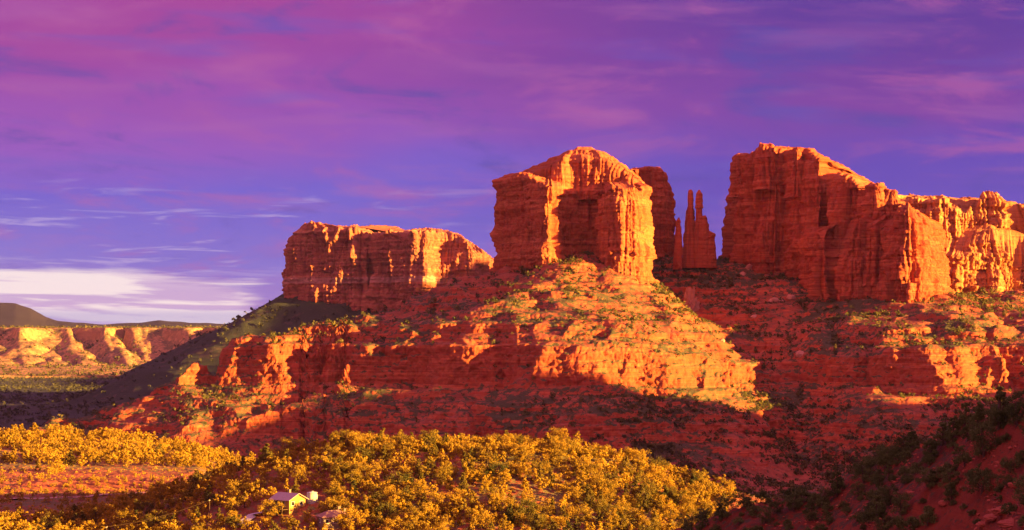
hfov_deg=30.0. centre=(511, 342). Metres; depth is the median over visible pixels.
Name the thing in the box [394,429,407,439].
pinyon tree
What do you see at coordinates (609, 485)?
pinyon tree
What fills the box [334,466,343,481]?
pinyon tree
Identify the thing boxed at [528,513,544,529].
pinyon tree
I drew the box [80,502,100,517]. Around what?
pinyon tree
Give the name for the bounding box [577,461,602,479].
pinyon tree
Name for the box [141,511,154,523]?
pinyon tree
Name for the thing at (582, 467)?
pinyon tree
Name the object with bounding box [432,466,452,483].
pinyon tree
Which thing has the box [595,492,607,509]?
pinyon tree
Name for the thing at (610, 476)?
pinyon tree
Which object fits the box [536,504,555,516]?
pinyon tree
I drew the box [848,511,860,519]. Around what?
shrub
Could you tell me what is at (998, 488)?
shrub
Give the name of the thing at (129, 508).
pinyon tree
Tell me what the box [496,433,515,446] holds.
pinyon tree
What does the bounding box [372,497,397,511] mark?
pinyon tree
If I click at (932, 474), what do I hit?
juniper tree
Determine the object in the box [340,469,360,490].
pinyon tree
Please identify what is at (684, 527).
shrub
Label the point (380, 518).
pinyon tree
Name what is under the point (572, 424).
juniper
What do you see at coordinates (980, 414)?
juniper tree
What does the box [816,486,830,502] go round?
juniper tree
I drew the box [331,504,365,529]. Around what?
pinyon tree
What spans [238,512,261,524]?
driveway
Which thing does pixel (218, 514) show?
pinyon tree
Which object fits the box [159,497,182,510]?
pinyon tree
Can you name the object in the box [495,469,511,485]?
pinyon tree
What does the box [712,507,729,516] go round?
shrub
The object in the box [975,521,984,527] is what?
ledge rock
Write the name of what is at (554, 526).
pinyon tree
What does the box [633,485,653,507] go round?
pinyon tree
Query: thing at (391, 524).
pinyon tree
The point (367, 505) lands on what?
pinyon tree
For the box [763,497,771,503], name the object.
shrub
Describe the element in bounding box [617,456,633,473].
pinyon tree
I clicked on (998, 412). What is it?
juniper tree
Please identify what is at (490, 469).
pinyon tree
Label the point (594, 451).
pinyon tree
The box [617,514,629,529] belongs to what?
pinyon tree
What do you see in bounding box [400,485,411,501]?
pinyon tree
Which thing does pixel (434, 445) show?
pinyon tree
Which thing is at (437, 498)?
pinyon tree
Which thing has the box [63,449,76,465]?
pinyon tree
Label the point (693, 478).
pinyon tree
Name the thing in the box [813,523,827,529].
shrub
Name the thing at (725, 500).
juniper tree
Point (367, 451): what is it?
pinyon tree
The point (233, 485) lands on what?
pinyon tree
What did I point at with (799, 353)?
boulder
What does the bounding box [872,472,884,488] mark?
juniper tree
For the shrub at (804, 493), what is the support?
on the hill at (954, 517)
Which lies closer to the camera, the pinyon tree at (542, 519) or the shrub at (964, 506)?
the shrub at (964, 506)
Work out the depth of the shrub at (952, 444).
213.42 m
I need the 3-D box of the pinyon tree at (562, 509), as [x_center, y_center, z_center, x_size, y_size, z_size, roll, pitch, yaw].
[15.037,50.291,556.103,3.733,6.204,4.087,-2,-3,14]
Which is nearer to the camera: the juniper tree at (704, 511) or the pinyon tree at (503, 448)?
the juniper tree at (704, 511)
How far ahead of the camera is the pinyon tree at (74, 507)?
615.71 m
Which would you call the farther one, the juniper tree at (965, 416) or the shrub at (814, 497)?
the shrub at (814, 497)
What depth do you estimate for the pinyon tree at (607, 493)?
571.51 m
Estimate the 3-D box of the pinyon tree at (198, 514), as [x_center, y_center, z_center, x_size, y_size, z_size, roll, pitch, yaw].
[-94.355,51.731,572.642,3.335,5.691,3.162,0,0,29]
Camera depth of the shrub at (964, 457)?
197.81 m
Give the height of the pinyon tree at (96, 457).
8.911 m
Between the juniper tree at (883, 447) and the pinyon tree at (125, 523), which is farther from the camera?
the pinyon tree at (125, 523)
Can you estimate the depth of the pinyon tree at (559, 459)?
602.18 m
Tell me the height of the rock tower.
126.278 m
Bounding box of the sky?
[0,0,1023,323]
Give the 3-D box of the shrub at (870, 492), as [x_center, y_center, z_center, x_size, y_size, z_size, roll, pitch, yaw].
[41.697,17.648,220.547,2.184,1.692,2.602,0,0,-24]
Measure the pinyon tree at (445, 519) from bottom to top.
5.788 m
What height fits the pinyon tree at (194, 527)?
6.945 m
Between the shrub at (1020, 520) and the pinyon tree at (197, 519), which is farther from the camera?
the pinyon tree at (197, 519)
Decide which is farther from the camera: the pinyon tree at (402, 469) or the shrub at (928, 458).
the pinyon tree at (402, 469)
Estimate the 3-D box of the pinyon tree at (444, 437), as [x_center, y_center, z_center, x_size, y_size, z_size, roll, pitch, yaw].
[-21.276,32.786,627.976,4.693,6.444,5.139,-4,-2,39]
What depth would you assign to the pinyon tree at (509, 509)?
553.03 m
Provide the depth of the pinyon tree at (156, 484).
619.21 m
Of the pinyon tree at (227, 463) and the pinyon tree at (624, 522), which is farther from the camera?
the pinyon tree at (227, 463)
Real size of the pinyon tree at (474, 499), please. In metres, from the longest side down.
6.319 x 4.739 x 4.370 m
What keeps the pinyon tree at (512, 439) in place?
on the hill at (514, 483)
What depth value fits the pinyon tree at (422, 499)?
563.20 m
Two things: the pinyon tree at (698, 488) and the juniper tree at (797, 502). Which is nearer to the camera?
the juniper tree at (797, 502)
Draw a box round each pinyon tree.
[1,517,7,528]
[39,508,57,523]
[40,511,63,524]
[41,520,53,529]
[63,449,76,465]
[69,504,78,515]
[70,510,86,522]
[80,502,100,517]
[82,520,97,528]
[86,507,105,522]
[87,448,100,465]
[87,449,104,461]
[102,501,119,516]
[111,510,130,528]
[118,498,134,510]
[118,520,138,529]
[120,507,131,518]
[125,490,145,501]
[125,509,143,522]
[133,499,144,511]
[136,499,154,514]
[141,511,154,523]
[145,515,165,528]
[148,480,167,498]
[152,509,171,523]
[153,444,164,455]
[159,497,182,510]
[166,449,184,465]
[168,514,178,527]
[174,490,196,503]
[186,471,212,486]
[186,483,200,494]
[190,506,200,518]
[191,513,205,527]
[191,520,203,529]
[203,484,212,500]
[204,490,221,505]
[215,507,222,522]
[219,459,237,472]
[223,481,245,496]
[223,510,242,526]
[225,513,242,528]
[238,455,246,468]
[239,491,250,507]
[240,481,258,492]
[253,443,274,465]
[257,499,285,515]
[266,456,292,476]
[268,520,281,529]
[279,437,304,452]
[279,514,293,529]
[280,449,292,464]
[287,517,299,529]
[290,463,312,483]
[290,478,299,492]
[311,452,328,470]
[321,453,344,470]
[322,481,344,498]
[324,444,340,460]
[325,497,348,509]
[329,432,343,446]
[329,472,344,486]
[329,502,350,511]
[330,462,351,477]
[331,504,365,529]
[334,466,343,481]
[335,487,355,501]
[336,434,347,447]
[338,429,354,445]
[340,460,368,475]
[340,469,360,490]
[348,432,366,447]
[348,469,364,483]
[349,480,357,497]
[350,445,376,462]
[353,462,381,480]
[354,500,373,518]
[358,440,375,456]
[358,509,371,525]
[359,494,374,510]
[360,432,385,444]
[365,433,375,447]
[367,489,387,504]
[368,481,382,498]
[369,512,386,529]
[370,442,382,456]
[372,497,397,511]
[372,502,399,519]
[376,428,389,443]
[378,445,388,463]
[379,515,401,529]
[381,442,395,457]
[382,437,400,451]
[383,470,413,488]
[383,485,395,498]
[384,512,404,523]
[387,494,406,513]
[390,489,407,505]
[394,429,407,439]
[395,520,420,529]
[396,489,420,509]
[397,435,421,448]
[398,465,413,478]
[399,504,425,523]
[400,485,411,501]
[404,507,422,527]
[410,480,430,498]
[413,458,424,477]
[416,501,439,520]
[417,492,426,511]
[418,465,435,481]
[420,429,445,449]
[421,433,432,452]
[423,456,435,474]
[423,516,442,528]
[424,443,438,461]
[424,490,454,505]
[430,437,438,454]
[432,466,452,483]
[433,521,448,529]
[435,501,451,512]
[438,460,454,475]
[439,433,448,447]
[440,514,455,529]
[445,495,461,518]
[448,488,466,505]
[452,495,474,514]
[455,472,468,491]
[460,451,467,467]
[460,453,476,475]
[464,505,478,522]
[465,468,481,484]
[468,446,477,462]
[468,467,484,480]
[468,490,478,508]
[469,511,496,528]
[472,443,485,460]
[477,446,497,464]
[477,508,487,521]
[478,475,489,493]
[480,451,494,465]
[485,433,501,447]
[485,464,494,478]
[486,460,512,477]
[486,486,503,503]
[486,494,501,513]
[486,521,494,529]
[488,493,503,507]
[493,442,511,458]
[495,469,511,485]
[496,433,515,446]
[497,513,508,529]
[498,497,518,517]
[501,435,517,450]
[503,504,516,523]
[508,463,529,475]
[511,510,526,525]
[513,434,532,441]
[513,443,533,462]
[513,503,536,520]
[515,497,538,513]
[517,436,524,452]
[520,464,536,480]
[526,511,548,526]
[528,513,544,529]
[531,460,553,473]
[535,463,546,481]
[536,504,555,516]
[541,432,553,450]
[543,427,567,442]
[545,517,558,529]
[547,469,555,486]
[548,436,563,449]
[548,437,570,453]
[548,497,555,513]
[549,449,567,465]
[558,505,568,522]
[560,436,580,454]
[562,520,573,529]
[565,486,585,503]
[566,504,593,522]
[571,459,580,474]
[571,516,581,529]
[572,431,582,445]
[574,463,587,483]
[576,474,586,493]
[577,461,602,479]
[579,456,594,474]
[580,445,598,458]
[581,484,592,500]
[582,501,589,517]
[584,488,595,505]
[587,473,603,491]
[589,484,606,499]
[590,497,613,516]
[592,442,604,453]
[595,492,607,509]
[595,509,602,524]
[598,479,618,499]
[601,469,620,486]
[601,487,616,506]
[602,514,613,529]
[604,508,616,523]
[612,447,636,458]
[613,500,622,515]
[613,500,635,513]
[613,514,628,529]
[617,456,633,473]
[617,466,632,480]
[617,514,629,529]
[619,506,646,522]
[620,493,640,505]
[622,484,629,496]
[628,448,649,463]
[629,475,643,494]
[630,467,649,482]
[631,457,645,470]
[631,486,648,496]
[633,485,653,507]
[633,507,646,527]
[635,515,652,529]
[638,522,658,529]
[640,483,660,502]
[641,494,648,512]
[643,479,655,487]
[645,462,666,482]
[646,456,670,470]
[648,493,667,506]
[649,510,663,529]
[652,483,661,496]
[655,499,663,512]
[659,475,677,489]
[660,485,674,504]
[660,503,679,520]
[660,520,683,529]
[663,485,679,499]
[665,490,681,508]
[674,474,684,490]
[675,489,688,507]
[678,493,697,514]
[679,465,690,485]
[684,506,698,520]
[686,473,699,490]
[687,468,708,485]
[688,481,707,494]
[689,488,704,502]
[698,501,713,515]
[700,468,711,485]
[700,478,712,492]
[704,484,723,495]
[711,474,725,487]
[719,489,736,505]
[722,480,735,490]
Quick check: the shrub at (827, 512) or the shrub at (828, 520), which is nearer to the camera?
the shrub at (828, 520)
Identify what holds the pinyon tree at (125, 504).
on the hill at (514, 483)
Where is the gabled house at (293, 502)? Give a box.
[265,489,308,516]
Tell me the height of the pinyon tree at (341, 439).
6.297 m
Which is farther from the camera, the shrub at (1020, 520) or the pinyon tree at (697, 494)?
the pinyon tree at (697, 494)
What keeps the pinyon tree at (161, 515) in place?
on the hill at (514, 483)
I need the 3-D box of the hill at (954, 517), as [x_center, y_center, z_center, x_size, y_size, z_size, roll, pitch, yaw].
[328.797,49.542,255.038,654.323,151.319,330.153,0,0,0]
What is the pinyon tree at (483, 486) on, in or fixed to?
on the hill at (514, 483)
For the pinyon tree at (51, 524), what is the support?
on the hill at (514, 483)
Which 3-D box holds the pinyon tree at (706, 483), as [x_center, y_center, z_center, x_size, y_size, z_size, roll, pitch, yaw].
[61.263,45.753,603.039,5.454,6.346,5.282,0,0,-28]
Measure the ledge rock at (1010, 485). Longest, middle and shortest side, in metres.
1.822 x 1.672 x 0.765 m
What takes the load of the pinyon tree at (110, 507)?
on the hill at (514, 483)
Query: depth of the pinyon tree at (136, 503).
598.93 m
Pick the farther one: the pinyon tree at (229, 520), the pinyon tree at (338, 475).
the pinyon tree at (338, 475)
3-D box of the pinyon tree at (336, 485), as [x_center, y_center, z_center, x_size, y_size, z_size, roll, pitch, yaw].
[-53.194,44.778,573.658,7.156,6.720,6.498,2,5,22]
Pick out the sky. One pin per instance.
(160, 159)
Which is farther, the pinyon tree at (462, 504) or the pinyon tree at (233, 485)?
the pinyon tree at (233, 485)
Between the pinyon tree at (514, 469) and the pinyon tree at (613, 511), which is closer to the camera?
the pinyon tree at (613, 511)
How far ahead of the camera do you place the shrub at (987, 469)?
188.35 m
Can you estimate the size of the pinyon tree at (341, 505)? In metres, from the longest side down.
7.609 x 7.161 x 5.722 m
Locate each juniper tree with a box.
[675,513,696,526]
[695,505,712,518]
[701,518,708,527]
[711,501,722,520]
[712,492,735,510]
[731,485,753,506]
[756,505,774,523]
[770,499,784,512]
[781,493,803,511]
[784,493,806,506]
[804,498,819,520]
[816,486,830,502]
[825,467,846,496]
[849,455,876,483]
[850,480,865,495]
[859,454,878,472]
[867,490,885,521]
[872,437,899,464]
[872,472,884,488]
[873,502,892,529]
[875,442,902,460]
[880,483,901,505]
[883,460,894,476]
[888,490,913,514]
[893,432,915,452]
[902,427,920,452]
[908,463,947,488]
[921,438,938,458]
[922,439,938,454]
[924,469,939,485]
[932,418,949,445]
[936,468,961,488]
[943,415,962,441]
[943,479,958,501]
[951,445,964,454]
[957,398,973,426]
[960,423,973,441]
[961,467,996,495]
[966,401,987,434]
[967,419,999,457]
[981,386,1008,430]
[994,472,1017,487]
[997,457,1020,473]
[1003,396,1023,426]
[1011,474,1023,506]
[1017,415,1023,436]
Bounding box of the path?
[0,492,145,499]
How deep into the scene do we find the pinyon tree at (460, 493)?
566.25 m
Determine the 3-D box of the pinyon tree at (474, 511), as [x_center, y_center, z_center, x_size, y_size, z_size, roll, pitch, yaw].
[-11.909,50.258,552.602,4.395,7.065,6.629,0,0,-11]
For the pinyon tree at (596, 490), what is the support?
on the hill at (514, 483)
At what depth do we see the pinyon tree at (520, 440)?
612.00 m
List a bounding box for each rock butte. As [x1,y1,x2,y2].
[281,220,493,312]
[489,147,659,284]
[718,142,953,302]
[898,190,1023,293]
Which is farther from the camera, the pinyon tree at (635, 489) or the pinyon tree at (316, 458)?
the pinyon tree at (316, 458)
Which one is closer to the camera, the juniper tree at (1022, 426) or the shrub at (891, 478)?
the juniper tree at (1022, 426)
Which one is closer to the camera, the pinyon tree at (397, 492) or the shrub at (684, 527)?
the shrub at (684, 527)
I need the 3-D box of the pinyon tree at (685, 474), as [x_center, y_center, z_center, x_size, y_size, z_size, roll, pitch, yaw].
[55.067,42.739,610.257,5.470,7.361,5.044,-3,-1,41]
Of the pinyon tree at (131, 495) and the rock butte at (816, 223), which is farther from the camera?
the rock butte at (816, 223)
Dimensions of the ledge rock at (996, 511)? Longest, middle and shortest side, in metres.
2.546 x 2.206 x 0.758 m
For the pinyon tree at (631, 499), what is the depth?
576.01 m
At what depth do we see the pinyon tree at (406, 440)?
617.65 m
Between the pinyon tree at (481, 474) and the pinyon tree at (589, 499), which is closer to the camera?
the pinyon tree at (589, 499)
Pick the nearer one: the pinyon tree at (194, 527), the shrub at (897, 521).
the shrub at (897, 521)
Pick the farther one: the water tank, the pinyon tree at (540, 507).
the water tank
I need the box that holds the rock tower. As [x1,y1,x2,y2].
[630,166,675,258]
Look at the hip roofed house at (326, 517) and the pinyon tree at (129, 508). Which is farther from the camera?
the pinyon tree at (129, 508)
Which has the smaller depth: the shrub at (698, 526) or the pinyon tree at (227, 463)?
the shrub at (698, 526)
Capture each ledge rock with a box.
[938,500,948,506]
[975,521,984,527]
[983,513,996,521]
[989,505,1008,515]
[997,518,1013,528]
[1007,482,1019,488]
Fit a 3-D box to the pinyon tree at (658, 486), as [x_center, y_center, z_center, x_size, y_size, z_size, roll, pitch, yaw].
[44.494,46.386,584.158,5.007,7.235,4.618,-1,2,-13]
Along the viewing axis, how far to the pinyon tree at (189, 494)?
599.00 m
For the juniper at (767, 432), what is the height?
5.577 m
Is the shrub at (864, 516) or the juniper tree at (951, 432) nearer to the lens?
the shrub at (864, 516)
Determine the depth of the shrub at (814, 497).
235.59 m
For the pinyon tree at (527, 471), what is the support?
on the hill at (514, 483)
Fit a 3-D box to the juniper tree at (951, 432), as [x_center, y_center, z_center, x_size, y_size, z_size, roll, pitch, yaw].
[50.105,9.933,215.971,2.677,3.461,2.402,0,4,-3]
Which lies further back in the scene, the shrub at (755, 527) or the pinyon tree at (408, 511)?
the pinyon tree at (408, 511)
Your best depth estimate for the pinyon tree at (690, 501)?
574.78 m
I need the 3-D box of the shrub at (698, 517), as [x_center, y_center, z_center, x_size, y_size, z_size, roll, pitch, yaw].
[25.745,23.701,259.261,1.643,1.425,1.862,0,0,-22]
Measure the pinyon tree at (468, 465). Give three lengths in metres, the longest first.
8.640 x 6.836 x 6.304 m
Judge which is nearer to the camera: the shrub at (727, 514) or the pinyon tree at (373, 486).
the shrub at (727, 514)
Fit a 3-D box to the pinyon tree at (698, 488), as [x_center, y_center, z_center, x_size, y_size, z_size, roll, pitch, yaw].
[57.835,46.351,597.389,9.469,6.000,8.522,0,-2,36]
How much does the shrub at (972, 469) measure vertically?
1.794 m
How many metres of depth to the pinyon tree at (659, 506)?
569.62 m
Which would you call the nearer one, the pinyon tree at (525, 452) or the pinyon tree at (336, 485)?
the pinyon tree at (336, 485)
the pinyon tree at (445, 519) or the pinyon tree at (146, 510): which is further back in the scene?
the pinyon tree at (146, 510)
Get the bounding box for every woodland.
[0,297,374,428]
[0,422,736,529]
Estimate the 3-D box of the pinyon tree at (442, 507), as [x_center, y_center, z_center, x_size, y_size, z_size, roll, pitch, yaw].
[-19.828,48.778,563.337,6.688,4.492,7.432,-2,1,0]
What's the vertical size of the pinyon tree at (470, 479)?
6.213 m
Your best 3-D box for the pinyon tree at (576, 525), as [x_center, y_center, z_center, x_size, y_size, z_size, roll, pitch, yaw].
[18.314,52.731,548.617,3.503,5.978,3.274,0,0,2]
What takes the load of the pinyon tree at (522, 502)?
on the hill at (514, 483)
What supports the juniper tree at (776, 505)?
on the hill at (954, 517)
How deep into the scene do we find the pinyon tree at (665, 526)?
552.75 m
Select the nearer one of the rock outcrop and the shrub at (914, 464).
the shrub at (914, 464)
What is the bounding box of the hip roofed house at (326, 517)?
[315,506,348,529]
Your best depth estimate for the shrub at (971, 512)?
184.00 m
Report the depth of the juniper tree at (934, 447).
215.60 m
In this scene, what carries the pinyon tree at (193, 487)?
on the hill at (514, 483)
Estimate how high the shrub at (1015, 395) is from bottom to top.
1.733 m
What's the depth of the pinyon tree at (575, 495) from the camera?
570.93 m
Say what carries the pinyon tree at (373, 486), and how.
on the hill at (514, 483)
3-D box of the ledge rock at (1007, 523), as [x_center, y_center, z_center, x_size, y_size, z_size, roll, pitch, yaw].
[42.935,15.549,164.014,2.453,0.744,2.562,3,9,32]
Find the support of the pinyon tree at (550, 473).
on the hill at (514, 483)
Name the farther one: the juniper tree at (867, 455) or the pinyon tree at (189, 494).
the pinyon tree at (189, 494)
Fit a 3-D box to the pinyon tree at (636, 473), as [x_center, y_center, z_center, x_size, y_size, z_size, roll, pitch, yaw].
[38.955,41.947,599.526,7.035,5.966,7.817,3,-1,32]
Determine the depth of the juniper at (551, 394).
1561.63 m
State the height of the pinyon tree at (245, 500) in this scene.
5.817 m
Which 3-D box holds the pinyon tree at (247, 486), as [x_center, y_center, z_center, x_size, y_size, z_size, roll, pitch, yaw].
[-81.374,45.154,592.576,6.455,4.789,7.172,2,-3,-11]
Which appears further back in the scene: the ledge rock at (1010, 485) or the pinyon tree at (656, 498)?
the pinyon tree at (656, 498)
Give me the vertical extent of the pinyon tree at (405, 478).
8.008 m
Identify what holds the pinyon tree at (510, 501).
on the hill at (514, 483)
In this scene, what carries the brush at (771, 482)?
on the hill at (561, 366)
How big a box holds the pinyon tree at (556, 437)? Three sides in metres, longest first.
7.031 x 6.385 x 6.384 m
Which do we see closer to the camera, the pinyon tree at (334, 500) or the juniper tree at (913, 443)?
the juniper tree at (913, 443)
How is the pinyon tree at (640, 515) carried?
on the hill at (514, 483)
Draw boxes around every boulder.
[745,264,752,269]
[768,297,783,302]
[786,294,795,299]
[795,350,803,357]
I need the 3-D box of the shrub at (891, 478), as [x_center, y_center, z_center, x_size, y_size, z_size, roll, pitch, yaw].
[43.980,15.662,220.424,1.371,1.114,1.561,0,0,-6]
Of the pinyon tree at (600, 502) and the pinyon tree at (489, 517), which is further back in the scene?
the pinyon tree at (600, 502)
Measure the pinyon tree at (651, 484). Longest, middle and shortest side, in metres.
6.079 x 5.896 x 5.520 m
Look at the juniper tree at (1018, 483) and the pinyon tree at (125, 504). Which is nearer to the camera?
the juniper tree at (1018, 483)
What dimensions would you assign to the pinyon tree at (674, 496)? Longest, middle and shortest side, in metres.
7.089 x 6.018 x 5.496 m
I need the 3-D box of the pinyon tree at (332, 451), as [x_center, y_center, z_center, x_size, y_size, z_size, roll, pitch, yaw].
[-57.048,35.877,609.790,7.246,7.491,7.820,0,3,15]
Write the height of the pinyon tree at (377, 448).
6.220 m
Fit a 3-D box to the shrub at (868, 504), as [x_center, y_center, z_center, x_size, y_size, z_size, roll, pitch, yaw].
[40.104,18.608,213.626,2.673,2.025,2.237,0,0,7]
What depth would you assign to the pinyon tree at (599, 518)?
555.64 m
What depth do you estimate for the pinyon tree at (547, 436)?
620.98 m
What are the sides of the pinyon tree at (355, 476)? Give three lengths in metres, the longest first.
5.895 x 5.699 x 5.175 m
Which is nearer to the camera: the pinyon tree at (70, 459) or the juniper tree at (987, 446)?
the juniper tree at (987, 446)
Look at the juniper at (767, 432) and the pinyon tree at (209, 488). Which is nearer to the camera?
the pinyon tree at (209, 488)
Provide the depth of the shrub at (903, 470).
217.71 m
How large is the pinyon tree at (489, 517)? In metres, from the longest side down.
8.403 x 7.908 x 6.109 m
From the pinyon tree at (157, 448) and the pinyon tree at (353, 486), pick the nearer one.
the pinyon tree at (353, 486)
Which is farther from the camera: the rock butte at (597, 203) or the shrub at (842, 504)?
the rock butte at (597, 203)
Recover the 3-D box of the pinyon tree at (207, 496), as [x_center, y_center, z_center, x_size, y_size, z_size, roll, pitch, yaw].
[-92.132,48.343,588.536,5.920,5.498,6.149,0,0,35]
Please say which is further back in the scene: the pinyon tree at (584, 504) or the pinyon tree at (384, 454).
the pinyon tree at (384, 454)
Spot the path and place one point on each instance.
(66, 496)
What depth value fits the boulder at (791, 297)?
1923.12 m
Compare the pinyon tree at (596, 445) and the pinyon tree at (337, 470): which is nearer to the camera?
the pinyon tree at (337, 470)
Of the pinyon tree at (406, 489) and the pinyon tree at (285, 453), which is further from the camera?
the pinyon tree at (285, 453)
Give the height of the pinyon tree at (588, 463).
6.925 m
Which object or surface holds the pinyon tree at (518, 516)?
on the hill at (514, 483)
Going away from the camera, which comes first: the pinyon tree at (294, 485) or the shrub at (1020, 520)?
the shrub at (1020, 520)
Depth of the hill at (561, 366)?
1650.72 m
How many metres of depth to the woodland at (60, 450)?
613.39 m
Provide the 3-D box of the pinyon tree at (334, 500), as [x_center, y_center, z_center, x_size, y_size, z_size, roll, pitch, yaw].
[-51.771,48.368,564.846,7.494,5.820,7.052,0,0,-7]
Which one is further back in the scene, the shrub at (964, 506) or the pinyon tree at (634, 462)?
the pinyon tree at (634, 462)
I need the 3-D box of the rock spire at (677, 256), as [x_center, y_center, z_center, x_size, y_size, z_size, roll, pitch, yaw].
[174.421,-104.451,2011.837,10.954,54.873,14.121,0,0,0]
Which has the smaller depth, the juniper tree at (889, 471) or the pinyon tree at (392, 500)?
the juniper tree at (889, 471)
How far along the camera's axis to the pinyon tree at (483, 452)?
600.11 m
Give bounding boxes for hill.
[0,303,223,327]
[0,436,764,529]
[25,254,1023,494]
[671,395,1023,529]
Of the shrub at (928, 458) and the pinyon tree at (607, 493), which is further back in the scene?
the pinyon tree at (607, 493)
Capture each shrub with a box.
[680,522,691,529]
[694,513,706,520]
[694,523,704,529]
[709,524,721,529]
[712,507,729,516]
[722,511,730,517]
[732,516,743,524]
[734,496,757,507]
[745,504,757,516]
[747,525,763,529]
[754,488,770,502]
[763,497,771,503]
[781,488,796,497]
[783,518,791,525]
[784,523,793,529]
[791,485,811,500]
[807,492,820,502]
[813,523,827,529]
[820,510,832,517]
[821,502,833,511]
[822,515,833,524]
[837,500,848,508]
[840,505,850,514]
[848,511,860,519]
[855,509,875,523]
[857,495,863,500]
[860,500,878,513]
[862,489,874,501]
[882,514,905,529]
[887,474,897,481]
[893,450,911,463]
[896,466,908,476]
[899,475,912,483]
[900,515,920,529]
[907,461,923,473]
[917,497,927,502]
[918,452,934,465]
[919,509,937,525]
[922,505,934,511]
[938,461,957,473]
[946,441,957,447]
[948,500,956,505]
[953,449,971,466]
[959,503,967,509]
[966,467,984,481]
[966,509,976,515]
[983,467,991,475]
[986,417,1005,429]
[993,482,1003,495]
[999,432,1010,442]
[1000,502,1017,514]
[1004,403,1019,416]
[1006,389,1021,401]
[1014,448,1023,465]
[1016,515,1023,526]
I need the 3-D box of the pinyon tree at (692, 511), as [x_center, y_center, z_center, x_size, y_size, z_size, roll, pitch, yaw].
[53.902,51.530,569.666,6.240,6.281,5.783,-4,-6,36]
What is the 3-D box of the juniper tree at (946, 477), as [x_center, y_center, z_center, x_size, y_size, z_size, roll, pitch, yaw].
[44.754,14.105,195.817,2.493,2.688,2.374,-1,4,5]
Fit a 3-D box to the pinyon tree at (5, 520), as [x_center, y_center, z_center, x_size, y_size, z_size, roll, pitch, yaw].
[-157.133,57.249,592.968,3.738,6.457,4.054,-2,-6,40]
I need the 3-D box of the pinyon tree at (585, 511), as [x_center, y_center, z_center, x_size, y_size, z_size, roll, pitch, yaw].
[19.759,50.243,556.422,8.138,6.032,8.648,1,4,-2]
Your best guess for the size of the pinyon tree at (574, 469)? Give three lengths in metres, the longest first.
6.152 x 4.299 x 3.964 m
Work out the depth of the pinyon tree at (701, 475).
607.69 m
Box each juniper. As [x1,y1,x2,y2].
[549,392,555,399]
[568,421,576,426]
[594,433,603,439]
[628,403,637,409]
[763,430,771,436]
[802,460,808,466]
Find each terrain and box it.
[0,294,372,430]
[0,327,220,378]
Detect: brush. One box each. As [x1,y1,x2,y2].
[15,250,1023,498]
[720,394,1023,529]
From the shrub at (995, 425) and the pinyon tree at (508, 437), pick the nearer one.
the shrub at (995, 425)
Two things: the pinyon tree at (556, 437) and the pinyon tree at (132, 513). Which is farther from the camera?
the pinyon tree at (556, 437)
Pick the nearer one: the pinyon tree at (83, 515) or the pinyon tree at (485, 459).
the pinyon tree at (485, 459)
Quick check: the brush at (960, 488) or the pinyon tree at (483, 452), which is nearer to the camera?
the brush at (960, 488)
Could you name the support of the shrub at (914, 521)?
on the hill at (954, 517)
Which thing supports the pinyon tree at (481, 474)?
on the hill at (514, 483)
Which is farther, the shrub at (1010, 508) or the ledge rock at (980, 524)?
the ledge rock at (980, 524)
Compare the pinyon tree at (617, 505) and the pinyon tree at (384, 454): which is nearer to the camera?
the pinyon tree at (617, 505)
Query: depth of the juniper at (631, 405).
1539.07 m
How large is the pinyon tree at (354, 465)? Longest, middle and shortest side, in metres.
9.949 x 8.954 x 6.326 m
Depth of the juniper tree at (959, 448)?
202.15 m
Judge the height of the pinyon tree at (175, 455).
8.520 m
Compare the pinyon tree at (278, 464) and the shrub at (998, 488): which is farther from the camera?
the pinyon tree at (278, 464)
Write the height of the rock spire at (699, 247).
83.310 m
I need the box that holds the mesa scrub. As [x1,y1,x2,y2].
[0,324,221,375]
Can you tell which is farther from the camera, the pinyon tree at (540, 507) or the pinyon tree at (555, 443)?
the pinyon tree at (555, 443)
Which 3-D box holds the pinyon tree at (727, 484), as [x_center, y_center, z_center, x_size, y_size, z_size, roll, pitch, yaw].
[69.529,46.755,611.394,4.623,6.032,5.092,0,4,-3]
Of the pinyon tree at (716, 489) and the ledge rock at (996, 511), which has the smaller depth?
the ledge rock at (996, 511)
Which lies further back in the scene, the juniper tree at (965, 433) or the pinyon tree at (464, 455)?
the pinyon tree at (464, 455)
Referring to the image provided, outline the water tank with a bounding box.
[307,491,317,503]
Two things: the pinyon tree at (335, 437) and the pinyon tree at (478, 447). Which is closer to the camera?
the pinyon tree at (478, 447)
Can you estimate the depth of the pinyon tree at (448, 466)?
586.66 m
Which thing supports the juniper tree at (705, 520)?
on the hill at (954, 517)
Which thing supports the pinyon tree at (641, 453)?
on the hill at (514, 483)
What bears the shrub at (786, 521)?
on the hill at (954, 517)
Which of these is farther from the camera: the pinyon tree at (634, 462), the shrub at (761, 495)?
the pinyon tree at (634, 462)
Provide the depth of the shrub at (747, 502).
247.90 m
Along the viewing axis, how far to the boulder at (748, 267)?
2024.48 m
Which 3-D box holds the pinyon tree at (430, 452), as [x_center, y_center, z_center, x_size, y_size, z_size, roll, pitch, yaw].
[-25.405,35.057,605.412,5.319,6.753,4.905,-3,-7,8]
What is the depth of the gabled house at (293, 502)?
568.05 m
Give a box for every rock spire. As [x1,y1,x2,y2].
[672,217,682,269]
[682,190,716,267]
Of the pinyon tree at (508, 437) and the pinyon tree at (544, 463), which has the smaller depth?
the pinyon tree at (544, 463)
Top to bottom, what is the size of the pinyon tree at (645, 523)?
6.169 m
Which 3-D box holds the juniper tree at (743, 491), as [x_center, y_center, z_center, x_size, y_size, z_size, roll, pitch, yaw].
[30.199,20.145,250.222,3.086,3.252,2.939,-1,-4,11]

